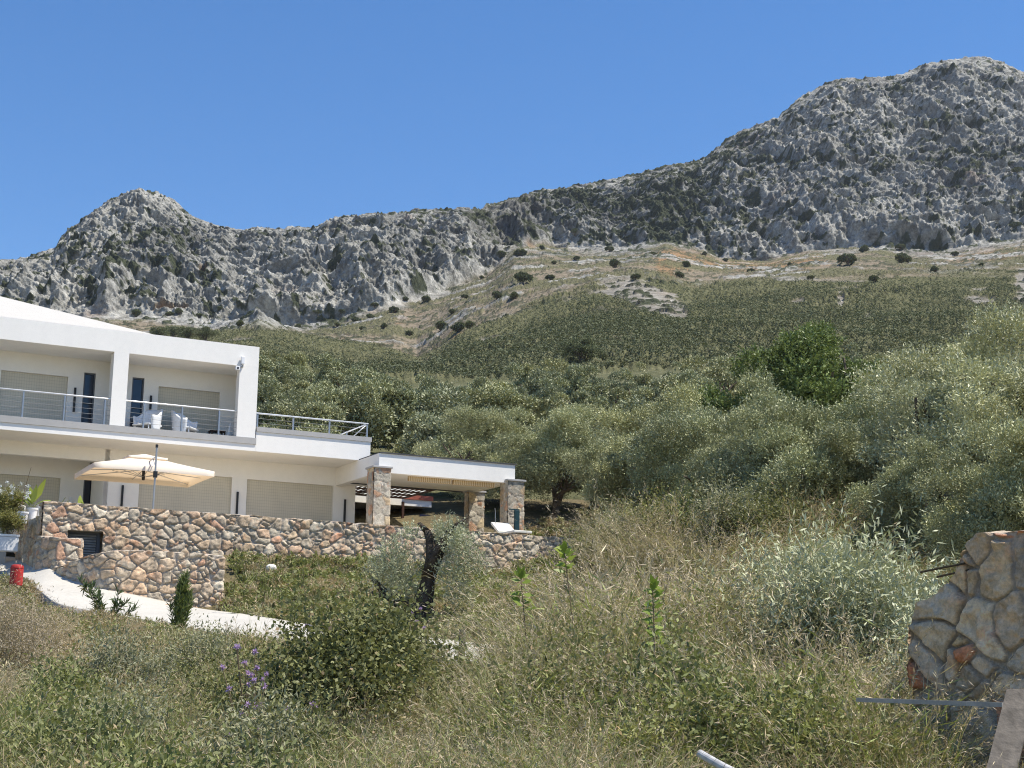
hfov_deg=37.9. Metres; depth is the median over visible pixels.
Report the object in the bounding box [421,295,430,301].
mountain shrub
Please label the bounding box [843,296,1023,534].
olive tree
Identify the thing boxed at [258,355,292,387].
olive tree
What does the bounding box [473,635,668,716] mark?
weed bush
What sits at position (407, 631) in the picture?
bramble bush
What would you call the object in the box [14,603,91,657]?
broom bush
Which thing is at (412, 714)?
dry grass
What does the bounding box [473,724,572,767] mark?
weed bush
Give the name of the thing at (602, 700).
reed clump
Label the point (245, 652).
bramble bush
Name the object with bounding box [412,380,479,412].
olive tree
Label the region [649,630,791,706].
weed bush
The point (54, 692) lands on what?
weed bush
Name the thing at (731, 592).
reed clump
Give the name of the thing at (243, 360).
flood light
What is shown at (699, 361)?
olive tree
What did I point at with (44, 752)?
weed bush
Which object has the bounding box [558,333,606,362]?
evergreen oak
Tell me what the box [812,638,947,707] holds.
reed clump
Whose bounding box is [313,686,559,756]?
reed clump
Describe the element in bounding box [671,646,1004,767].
reed clump
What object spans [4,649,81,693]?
weed bush
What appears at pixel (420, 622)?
thistle
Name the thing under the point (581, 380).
olive tree
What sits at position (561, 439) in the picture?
olive tree
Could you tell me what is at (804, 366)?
broadleaf tree
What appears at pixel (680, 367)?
olive tree
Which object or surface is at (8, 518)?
planter bush
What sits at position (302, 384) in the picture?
olive tree
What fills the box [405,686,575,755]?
weed bush
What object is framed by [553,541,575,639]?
sapling
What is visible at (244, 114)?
sky
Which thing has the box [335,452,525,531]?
pavilion
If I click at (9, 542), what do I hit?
flower pot
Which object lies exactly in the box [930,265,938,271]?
mountain shrub
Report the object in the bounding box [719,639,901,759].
weed bush
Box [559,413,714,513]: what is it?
olive tree
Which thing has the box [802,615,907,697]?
weed bush
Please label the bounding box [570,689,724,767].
weed bush
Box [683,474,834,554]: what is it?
weed bush
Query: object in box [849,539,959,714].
olive shoots
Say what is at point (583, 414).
olive tree
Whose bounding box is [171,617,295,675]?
reed clump
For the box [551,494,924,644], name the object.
reed clump
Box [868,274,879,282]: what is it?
mountain shrub
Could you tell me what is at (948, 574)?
rusty rod
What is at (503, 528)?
sun lounger
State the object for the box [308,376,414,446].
olive tree
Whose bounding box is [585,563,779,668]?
weed bush
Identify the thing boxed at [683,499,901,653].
olive shoots
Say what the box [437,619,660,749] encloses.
weed bush
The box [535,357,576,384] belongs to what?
olive tree
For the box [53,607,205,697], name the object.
weed bush
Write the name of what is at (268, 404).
olive tree
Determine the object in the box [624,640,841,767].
weed bush
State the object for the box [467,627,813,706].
reed clump
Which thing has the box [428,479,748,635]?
reed clump
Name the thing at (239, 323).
mountain shrub
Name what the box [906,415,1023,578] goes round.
olive tree
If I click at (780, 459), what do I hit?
olive tree
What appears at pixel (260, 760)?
weed bush
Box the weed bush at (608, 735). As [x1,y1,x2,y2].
[552,710,684,760]
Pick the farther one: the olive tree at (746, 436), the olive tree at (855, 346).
the olive tree at (855, 346)
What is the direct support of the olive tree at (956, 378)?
on the mountain
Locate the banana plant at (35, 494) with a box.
[15,479,50,507]
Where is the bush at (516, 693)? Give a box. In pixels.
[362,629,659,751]
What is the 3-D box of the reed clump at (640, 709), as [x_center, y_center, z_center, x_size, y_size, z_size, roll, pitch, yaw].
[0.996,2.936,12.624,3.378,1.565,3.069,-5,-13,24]
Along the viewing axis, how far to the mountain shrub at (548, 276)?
566.44 m
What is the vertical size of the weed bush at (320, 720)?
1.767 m
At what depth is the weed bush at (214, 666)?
16.84 m
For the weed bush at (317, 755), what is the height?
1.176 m
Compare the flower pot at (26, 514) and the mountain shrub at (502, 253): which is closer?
the flower pot at (26, 514)
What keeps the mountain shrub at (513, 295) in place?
on the mountain
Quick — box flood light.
[241,356,244,366]
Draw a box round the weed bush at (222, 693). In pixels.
[165,639,322,728]
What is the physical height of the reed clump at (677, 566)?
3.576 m
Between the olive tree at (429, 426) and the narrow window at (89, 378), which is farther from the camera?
the olive tree at (429, 426)
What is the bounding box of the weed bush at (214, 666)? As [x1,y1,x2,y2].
[157,638,273,712]
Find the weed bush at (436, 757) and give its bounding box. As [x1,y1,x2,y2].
[382,734,492,767]
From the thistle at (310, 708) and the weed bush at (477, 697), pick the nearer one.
the thistle at (310, 708)
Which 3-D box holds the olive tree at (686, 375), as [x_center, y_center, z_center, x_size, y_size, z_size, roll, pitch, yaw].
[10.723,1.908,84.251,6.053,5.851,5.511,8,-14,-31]
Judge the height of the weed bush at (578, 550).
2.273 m
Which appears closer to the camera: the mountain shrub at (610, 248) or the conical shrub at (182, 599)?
the conical shrub at (182, 599)
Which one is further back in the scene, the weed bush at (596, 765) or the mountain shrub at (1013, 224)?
the mountain shrub at (1013, 224)
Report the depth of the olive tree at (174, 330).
472.09 m
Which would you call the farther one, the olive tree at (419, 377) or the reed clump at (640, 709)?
the olive tree at (419, 377)
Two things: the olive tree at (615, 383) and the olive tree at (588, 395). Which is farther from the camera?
the olive tree at (615, 383)
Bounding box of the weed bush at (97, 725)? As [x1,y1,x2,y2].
[0,667,172,767]
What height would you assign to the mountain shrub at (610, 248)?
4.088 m
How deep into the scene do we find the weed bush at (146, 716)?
12.82 m
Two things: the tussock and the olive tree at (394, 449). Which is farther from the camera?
the olive tree at (394, 449)
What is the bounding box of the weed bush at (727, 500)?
[679,461,788,556]
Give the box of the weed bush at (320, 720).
[182,664,412,765]
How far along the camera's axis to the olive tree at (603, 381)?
124.65 m
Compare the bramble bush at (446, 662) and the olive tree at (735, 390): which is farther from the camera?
the olive tree at (735, 390)
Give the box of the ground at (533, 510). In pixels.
[6,498,619,640]
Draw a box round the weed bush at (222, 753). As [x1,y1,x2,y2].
[180,727,258,767]
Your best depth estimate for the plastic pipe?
8.31 m
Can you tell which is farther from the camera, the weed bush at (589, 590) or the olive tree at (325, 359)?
the olive tree at (325, 359)
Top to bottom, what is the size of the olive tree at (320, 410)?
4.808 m
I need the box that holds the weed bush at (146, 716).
[23,654,191,756]
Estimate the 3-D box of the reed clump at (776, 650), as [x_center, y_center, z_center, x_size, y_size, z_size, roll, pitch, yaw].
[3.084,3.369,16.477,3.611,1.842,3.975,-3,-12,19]
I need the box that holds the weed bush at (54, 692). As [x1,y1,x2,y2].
[0,675,96,738]
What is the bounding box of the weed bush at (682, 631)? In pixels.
[572,590,788,684]
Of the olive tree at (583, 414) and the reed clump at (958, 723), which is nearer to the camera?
the reed clump at (958, 723)
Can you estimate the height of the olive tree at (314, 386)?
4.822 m
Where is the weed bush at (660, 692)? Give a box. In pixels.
[606,647,714,741]
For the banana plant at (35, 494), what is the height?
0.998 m
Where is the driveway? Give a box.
[0,556,495,666]
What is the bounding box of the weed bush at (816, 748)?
[784,728,911,767]
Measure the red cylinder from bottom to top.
0.570 m
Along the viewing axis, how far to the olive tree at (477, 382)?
110.74 m
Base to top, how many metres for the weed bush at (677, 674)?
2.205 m
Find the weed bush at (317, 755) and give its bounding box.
[268,730,356,767]
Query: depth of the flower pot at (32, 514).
46.98 m
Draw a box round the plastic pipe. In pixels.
[696,750,733,767]
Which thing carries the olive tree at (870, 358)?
on the mountain
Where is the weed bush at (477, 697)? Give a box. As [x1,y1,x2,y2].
[446,670,503,722]
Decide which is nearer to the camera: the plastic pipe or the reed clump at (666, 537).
the plastic pipe
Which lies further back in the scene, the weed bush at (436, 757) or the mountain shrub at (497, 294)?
the mountain shrub at (497, 294)
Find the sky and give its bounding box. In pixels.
[0,0,1023,259]
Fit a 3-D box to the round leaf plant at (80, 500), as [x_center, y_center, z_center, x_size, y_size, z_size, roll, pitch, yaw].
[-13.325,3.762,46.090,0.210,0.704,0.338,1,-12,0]
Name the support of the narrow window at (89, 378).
in the house
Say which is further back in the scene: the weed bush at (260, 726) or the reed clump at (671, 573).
the reed clump at (671, 573)
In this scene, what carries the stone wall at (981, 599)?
on the ground at (533, 510)
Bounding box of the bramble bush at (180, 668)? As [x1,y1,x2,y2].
[135,643,220,696]
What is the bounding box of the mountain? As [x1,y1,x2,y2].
[0,56,1023,500]
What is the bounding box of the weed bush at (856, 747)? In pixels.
[761,702,932,767]
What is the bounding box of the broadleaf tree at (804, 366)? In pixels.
[683,318,899,452]
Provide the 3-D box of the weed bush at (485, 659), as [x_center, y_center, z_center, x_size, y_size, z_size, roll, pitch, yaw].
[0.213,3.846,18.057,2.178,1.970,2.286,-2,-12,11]
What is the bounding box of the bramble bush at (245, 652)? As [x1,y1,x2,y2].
[205,637,272,665]
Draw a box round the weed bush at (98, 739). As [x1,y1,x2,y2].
[15,717,118,767]
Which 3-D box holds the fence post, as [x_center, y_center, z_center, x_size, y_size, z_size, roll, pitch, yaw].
[-0.694,4.092,20.088,0.113,1.561,0.095,1,-12,0]
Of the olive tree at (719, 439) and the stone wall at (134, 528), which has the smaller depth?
the stone wall at (134, 528)
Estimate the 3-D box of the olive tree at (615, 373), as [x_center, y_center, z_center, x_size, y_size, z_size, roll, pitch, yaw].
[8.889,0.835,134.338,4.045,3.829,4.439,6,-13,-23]
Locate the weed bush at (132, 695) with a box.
[105,678,163,707]
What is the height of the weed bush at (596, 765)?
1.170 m
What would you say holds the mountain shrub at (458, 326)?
on the mountain
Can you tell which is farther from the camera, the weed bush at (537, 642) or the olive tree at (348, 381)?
the olive tree at (348, 381)
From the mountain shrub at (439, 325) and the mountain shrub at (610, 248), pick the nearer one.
the mountain shrub at (439, 325)
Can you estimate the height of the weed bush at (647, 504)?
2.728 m
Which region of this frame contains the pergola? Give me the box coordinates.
[355,486,435,517]
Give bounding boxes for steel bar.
[856,698,1002,706]
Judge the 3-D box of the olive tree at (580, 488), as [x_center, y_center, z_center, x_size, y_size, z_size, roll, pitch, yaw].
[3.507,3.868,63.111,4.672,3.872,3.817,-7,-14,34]
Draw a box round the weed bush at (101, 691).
[25,656,127,701]
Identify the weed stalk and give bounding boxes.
[231,568,238,613]
[262,573,267,602]
[301,566,305,594]
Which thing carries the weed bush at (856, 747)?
on the ground at (533, 510)
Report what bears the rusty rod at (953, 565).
attached to the stone wall at (981, 599)
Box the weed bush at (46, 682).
[12,629,110,707]
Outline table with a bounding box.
[208,430,225,434]
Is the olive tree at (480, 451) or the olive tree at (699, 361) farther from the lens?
the olive tree at (699, 361)
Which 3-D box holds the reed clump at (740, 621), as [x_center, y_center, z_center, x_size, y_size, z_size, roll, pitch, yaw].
[2.474,2.920,17.257,4.888,3.004,4.554,-2,-12,14]
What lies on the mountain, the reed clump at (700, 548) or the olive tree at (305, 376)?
the olive tree at (305, 376)
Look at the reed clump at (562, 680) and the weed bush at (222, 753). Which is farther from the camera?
the reed clump at (562, 680)
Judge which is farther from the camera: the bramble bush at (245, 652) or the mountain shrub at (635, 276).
the mountain shrub at (635, 276)
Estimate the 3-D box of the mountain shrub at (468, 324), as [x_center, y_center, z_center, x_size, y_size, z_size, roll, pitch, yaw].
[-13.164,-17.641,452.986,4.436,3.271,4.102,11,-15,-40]
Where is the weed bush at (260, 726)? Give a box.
[154,663,340,767]
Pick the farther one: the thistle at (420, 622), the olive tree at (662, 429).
the olive tree at (662, 429)
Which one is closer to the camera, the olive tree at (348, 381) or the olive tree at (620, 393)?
the olive tree at (620, 393)
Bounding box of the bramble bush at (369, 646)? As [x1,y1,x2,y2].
[224,565,479,742]
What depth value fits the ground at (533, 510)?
61.78 m
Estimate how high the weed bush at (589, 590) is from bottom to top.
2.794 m
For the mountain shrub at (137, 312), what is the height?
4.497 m
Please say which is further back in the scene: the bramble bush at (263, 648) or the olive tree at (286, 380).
the olive tree at (286, 380)
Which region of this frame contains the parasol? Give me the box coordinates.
[74,444,214,508]
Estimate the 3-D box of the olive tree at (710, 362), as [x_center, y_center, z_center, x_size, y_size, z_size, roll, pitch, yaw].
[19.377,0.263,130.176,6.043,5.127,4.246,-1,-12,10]
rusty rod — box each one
[920,562,965,572]
[937,569,968,577]
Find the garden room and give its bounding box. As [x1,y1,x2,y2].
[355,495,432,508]
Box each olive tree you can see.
[149,325,170,335]
[165,325,181,336]
[177,326,200,339]
[193,324,220,340]
[256,379,310,427]
[257,374,293,398]
[257,382,279,418]
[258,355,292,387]
[259,350,289,367]
[260,400,347,434]
[266,349,309,373]
[280,379,333,398]
[281,368,295,387]
[282,370,313,394]
[285,364,311,378]
[287,379,347,403]
[290,369,334,384]
[295,368,342,381]
[298,388,317,407]
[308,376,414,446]
[313,352,365,392]
[341,374,366,388]
[342,366,413,413]
[355,387,450,453]
[390,435,413,454]
[395,390,506,495]
[410,373,429,393]
[410,403,550,504]
[411,375,476,430]
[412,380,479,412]
[440,407,570,502]
[457,379,565,427]
[467,375,488,403]
[486,399,599,518]
[502,361,561,395]
[513,356,569,387]
[514,367,566,423]
[527,392,609,433]
[528,419,592,443]
[530,363,601,400]
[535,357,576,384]
[547,402,611,440]
[553,375,615,409]
[558,402,610,427]
[558,435,608,511]
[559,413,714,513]
[582,377,756,511]
[589,371,620,396]
[594,394,656,438]
[596,379,611,395]
[600,367,639,404]
[605,369,656,418]
[607,361,657,393]
[617,401,762,522]
[635,376,664,403]
[655,369,723,412]
[657,363,722,398]
[658,353,736,395]
[662,361,679,378]
[678,365,878,513]
[681,397,723,450]
[700,354,748,397]
[706,357,763,377]
[707,431,733,451]
[716,385,768,429]
[723,421,805,502]
[760,373,942,510]
[837,429,1008,564]
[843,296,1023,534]
[846,342,863,366]
[862,348,922,381]
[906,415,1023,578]
[917,354,956,392]
[932,361,983,396]
[942,381,990,398]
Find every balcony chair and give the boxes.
[132,409,162,428]
[171,410,198,432]
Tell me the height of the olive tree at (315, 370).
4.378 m
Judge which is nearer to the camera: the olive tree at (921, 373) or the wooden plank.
the wooden plank
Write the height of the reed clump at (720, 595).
3.290 m
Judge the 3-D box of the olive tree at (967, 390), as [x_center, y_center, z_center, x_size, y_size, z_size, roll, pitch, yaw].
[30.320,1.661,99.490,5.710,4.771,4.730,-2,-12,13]
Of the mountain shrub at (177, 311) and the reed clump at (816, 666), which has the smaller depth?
the reed clump at (816, 666)
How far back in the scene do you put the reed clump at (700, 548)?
31.55 m
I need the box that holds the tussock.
[679,704,981,767]
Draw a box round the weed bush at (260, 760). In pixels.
[137,713,318,767]
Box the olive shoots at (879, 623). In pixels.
[769,527,952,676]
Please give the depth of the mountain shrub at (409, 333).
545.46 m
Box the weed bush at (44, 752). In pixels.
[0,717,128,767]
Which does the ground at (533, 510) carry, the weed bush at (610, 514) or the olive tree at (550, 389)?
the weed bush at (610, 514)
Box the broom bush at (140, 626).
[120,614,154,638]
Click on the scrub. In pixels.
(618, 323)
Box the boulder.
[265,564,276,569]
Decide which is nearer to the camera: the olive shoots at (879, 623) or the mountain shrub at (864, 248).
the olive shoots at (879, 623)
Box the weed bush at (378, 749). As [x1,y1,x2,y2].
[353,733,409,764]
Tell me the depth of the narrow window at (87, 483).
54.85 m
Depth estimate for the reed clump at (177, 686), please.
18.31 m
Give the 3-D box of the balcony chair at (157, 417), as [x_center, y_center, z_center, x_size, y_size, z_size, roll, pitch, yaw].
[-12.799,1.284,52.698,0.999,0.869,0.900,-5,-13,27]
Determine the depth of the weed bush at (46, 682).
17.38 m
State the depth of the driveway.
40.39 m
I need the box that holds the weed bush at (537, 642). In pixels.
[473,605,599,690]
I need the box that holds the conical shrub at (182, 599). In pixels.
[166,569,195,628]
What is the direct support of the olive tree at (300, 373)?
on the mountain
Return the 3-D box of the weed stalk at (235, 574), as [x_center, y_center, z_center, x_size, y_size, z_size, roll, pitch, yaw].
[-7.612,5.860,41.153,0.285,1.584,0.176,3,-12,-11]
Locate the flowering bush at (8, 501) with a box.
[0,481,30,533]
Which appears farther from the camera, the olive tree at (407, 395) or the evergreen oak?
the evergreen oak
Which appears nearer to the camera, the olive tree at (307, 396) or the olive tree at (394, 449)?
the olive tree at (394, 449)
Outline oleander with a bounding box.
[77,573,139,619]
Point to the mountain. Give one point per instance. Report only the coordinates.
(828, 174)
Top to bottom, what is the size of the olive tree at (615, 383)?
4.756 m
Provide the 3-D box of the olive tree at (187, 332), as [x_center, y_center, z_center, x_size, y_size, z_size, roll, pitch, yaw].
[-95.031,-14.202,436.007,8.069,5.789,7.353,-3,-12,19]
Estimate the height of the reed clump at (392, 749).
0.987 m
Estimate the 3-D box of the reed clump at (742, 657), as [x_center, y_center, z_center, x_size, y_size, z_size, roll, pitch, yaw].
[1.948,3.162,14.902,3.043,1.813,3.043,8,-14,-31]
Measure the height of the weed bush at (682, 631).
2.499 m
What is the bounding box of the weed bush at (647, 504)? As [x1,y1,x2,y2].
[599,482,706,553]
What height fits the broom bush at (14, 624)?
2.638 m
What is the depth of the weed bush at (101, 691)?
18.59 m
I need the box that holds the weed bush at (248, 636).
[233,624,265,648]
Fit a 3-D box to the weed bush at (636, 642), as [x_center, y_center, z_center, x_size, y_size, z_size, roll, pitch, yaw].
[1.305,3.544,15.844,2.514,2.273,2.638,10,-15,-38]
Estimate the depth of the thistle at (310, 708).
12.53 m
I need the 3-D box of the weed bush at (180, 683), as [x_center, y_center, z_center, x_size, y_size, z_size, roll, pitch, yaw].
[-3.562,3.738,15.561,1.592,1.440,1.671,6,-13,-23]
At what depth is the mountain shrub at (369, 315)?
641.69 m
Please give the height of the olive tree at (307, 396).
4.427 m
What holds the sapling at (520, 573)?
on the ground at (533, 510)
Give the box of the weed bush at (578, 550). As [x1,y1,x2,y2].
[548,516,641,586]
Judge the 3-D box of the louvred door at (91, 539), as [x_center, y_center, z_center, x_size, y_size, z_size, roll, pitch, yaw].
[-13.059,5.249,45.351,1.060,1.680,0.400,7,-13,-27]
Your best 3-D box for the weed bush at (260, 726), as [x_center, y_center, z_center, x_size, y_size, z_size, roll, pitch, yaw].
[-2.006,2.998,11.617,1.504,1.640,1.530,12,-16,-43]
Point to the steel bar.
(943, 702)
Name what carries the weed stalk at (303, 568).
on the ground at (533, 510)
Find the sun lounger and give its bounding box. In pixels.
[491,522,531,534]
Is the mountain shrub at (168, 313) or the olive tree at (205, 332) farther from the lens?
the mountain shrub at (168, 313)
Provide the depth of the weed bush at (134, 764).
9.36 m
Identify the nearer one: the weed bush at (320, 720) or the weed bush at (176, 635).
the weed bush at (320, 720)
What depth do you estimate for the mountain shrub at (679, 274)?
552.49 m
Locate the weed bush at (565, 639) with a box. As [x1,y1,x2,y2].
[525,612,598,666]
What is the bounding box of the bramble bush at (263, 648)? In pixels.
[204,628,306,705]
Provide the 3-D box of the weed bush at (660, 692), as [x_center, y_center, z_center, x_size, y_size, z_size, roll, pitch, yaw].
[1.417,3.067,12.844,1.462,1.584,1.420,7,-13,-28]
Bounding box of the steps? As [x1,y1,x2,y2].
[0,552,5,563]
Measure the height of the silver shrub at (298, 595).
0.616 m
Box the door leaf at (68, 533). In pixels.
[68,533,96,554]
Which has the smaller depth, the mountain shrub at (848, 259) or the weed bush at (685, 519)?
the weed bush at (685, 519)
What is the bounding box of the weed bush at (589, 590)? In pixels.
[511,570,655,636]
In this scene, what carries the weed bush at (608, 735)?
on the ground at (533, 510)
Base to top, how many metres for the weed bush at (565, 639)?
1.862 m
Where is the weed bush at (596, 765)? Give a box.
[585,741,599,767]
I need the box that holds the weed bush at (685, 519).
[642,478,724,544]
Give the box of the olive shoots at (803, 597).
[713,484,956,672]
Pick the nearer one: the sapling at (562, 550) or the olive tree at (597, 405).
the sapling at (562, 550)
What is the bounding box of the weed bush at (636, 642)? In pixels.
[535,609,736,678]
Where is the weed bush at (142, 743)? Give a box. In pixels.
[120,727,158,759]
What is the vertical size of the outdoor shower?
1.380 m
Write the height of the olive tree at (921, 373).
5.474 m
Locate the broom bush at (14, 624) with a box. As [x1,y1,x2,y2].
[0,556,74,680]
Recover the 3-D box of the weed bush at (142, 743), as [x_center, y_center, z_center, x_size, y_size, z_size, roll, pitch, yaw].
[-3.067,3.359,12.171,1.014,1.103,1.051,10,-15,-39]
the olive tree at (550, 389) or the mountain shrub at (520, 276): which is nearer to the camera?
the olive tree at (550, 389)
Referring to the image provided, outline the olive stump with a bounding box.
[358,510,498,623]
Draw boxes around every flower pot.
[0,534,19,551]
[17,511,28,522]
[27,507,37,519]
[34,503,39,515]
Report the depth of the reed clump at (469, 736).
12.51 m
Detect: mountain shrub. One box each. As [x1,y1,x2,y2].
[131,309,141,316]
[165,311,173,315]
[174,308,182,314]
[235,319,244,326]
[351,317,361,321]
[366,313,374,317]
[389,306,399,312]
[405,330,413,335]
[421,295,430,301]
[435,321,446,330]
[450,321,464,331]
[465,320,475,328]
[492,290,501,298]
[496,250,506,257]
[509,291,518,299]
[513,248,526,255]
[513,271,533,283]
[545,274,554,279]
[604,246,613,251]
[609,258,620,267]
[630,273,640,279]
[675,271,684,277]
[682,260,690,266]
[836,253,856,264]
[859,245,869,251]
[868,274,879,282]
[894,244,905,249]
[895,252,912,262]
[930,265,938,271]
[1009,222,1021,227]
[1011,167,1022,172]
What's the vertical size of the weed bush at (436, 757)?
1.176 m
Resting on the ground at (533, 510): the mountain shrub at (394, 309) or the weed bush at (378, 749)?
the weed bush at (378, 749)
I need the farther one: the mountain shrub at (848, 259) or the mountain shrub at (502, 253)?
the mountain shrub at (502, 253)
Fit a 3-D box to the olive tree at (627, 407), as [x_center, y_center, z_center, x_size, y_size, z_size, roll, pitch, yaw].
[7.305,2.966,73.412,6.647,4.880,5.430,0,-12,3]
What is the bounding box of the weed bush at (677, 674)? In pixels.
[570,610,763,736]
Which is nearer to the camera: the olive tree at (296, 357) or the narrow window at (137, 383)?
the narrow window at (137, 383)
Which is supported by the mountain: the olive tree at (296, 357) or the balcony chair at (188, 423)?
the olive tree at (296, 357)
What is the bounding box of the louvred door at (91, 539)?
[67,530,102,556]
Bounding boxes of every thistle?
[220,643,268,730]
[226,677,267,729]
[286,701,316,738]
[412,607,425,650]
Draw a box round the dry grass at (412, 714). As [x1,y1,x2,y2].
[0,478,1023,767]
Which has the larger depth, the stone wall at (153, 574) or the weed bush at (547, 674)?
the stone wall at (153, 574)
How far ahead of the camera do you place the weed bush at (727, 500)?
32.69 m
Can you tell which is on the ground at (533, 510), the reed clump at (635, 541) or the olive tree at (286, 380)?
the reed clump at (635, 541)
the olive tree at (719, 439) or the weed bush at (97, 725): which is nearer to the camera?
the weed bush at (97, 725)
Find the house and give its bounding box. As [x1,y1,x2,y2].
[0,296,371,533]
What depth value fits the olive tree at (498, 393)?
92.07 m
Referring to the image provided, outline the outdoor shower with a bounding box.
[509,509,519,529]
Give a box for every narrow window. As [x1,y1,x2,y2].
[81,373,95,422]
[83,480,91,503]
[129,378,143,426]
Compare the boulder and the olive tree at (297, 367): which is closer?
the boulder
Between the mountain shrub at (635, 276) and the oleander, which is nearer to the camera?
the oleander
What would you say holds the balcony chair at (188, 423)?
on the house
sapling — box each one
[510,566,536,659]
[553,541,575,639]
[642,574,664,664]
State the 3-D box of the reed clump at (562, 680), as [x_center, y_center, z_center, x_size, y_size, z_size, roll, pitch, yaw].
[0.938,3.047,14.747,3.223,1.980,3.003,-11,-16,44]
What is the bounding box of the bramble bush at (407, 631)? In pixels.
[333,606,435,658]
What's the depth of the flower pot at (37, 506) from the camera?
47.41 m
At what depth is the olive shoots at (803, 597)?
16.78 m
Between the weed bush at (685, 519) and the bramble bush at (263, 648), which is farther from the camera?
the weed bush at (685, 519)
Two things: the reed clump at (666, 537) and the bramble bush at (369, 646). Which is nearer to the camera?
the bramble bush at (369, 646)
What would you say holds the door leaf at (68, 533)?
in the louvred door at (91, 539)
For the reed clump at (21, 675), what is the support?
on the ground at (533, 510)
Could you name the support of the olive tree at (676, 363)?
on the mountain
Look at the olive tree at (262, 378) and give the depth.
98.15 m
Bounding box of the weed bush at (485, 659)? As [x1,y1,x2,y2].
[437,622,547,707]
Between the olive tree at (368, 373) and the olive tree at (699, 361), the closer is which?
the olive tree at (699, 361)
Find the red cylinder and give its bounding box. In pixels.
[9,564,23,585]
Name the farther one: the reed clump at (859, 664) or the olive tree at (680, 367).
the olive tree at (680, 367)
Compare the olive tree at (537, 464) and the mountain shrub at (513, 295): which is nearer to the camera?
the olive tree at (537, 464)
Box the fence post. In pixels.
[458,629,465,703]
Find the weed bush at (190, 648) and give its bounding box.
[144,606,246,676]
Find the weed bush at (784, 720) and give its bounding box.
[710,663,919,767]
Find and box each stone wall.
[14,516,42,566]
[32,535,83,570]
[38,501,579,569]
[54,550,225,607]
[907,530,1023,767]
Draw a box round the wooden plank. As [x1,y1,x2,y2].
[987,689,1023,767]
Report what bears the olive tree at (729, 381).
on the mountain
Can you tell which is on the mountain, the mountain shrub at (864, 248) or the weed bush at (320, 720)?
the mountain shrub at (864, 248)
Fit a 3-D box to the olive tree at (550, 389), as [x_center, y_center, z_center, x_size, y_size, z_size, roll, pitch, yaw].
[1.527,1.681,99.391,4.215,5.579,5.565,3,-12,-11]
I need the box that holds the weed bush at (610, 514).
[582,490,660,549]
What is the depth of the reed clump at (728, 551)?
30.75 m
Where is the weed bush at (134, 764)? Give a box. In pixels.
[58,708,251,767]
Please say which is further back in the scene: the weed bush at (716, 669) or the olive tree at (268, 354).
the olive tree at (268, 354)
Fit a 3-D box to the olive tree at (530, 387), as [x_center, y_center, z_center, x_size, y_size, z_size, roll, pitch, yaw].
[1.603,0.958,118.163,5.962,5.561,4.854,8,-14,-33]
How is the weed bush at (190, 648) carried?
on the ground at (533, 510)
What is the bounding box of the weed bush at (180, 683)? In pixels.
[111,674,220,731]
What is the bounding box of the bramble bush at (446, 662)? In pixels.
[394,616,480,711]
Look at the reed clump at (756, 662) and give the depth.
13.02 m
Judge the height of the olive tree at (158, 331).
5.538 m
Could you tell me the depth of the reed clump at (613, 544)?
34.17 m
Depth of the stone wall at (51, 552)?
44.19 m
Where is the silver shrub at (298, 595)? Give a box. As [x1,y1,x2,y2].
[293,590,315,605]
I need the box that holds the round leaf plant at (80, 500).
[78,495,83,503]
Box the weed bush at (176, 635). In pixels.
[160,625,205,649]
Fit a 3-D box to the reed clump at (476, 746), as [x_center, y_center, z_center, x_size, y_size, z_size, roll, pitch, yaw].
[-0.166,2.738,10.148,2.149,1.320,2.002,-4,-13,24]
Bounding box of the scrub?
[167,247,1023,378]
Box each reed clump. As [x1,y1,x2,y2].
[0,629,98,711]
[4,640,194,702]
[69,636,242,669]
[130,668,242,700]
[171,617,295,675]
[297,720,490,767]
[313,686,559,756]
[366,693,673,767]
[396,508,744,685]
[398,590,753,719]
[404,649,693,762]
[409,711,542,764]
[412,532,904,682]
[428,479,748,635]
[438,550,760,652]
[450,503,944,635]
[454,645,840,756]
[456,495,804,615]
[463,519,820,674]
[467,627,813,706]
[472,542,792,629]
[477,507,932,676]
[499,516,754,624]
[499,576,918,725]
[515,487,674,577]
[542,475,721,580]
[550,514,631,552]
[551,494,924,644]
[552,528,873,619]
[567,480,732,574]
[584,531,743,617]
[597,634,905,766]
[601,608,870,691]
[623,606,894,690]
[630,510,774,583]
[631,587,994,762]
[649,499,826,585]
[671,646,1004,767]
[679,553,962,730]
[691,605,1023,767]
[770,599,909,709]
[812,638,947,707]
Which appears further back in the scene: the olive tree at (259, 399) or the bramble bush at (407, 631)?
the olive tree at (259, 399)
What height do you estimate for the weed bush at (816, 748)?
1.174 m
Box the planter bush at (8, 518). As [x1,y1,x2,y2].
[0,508,27,533]

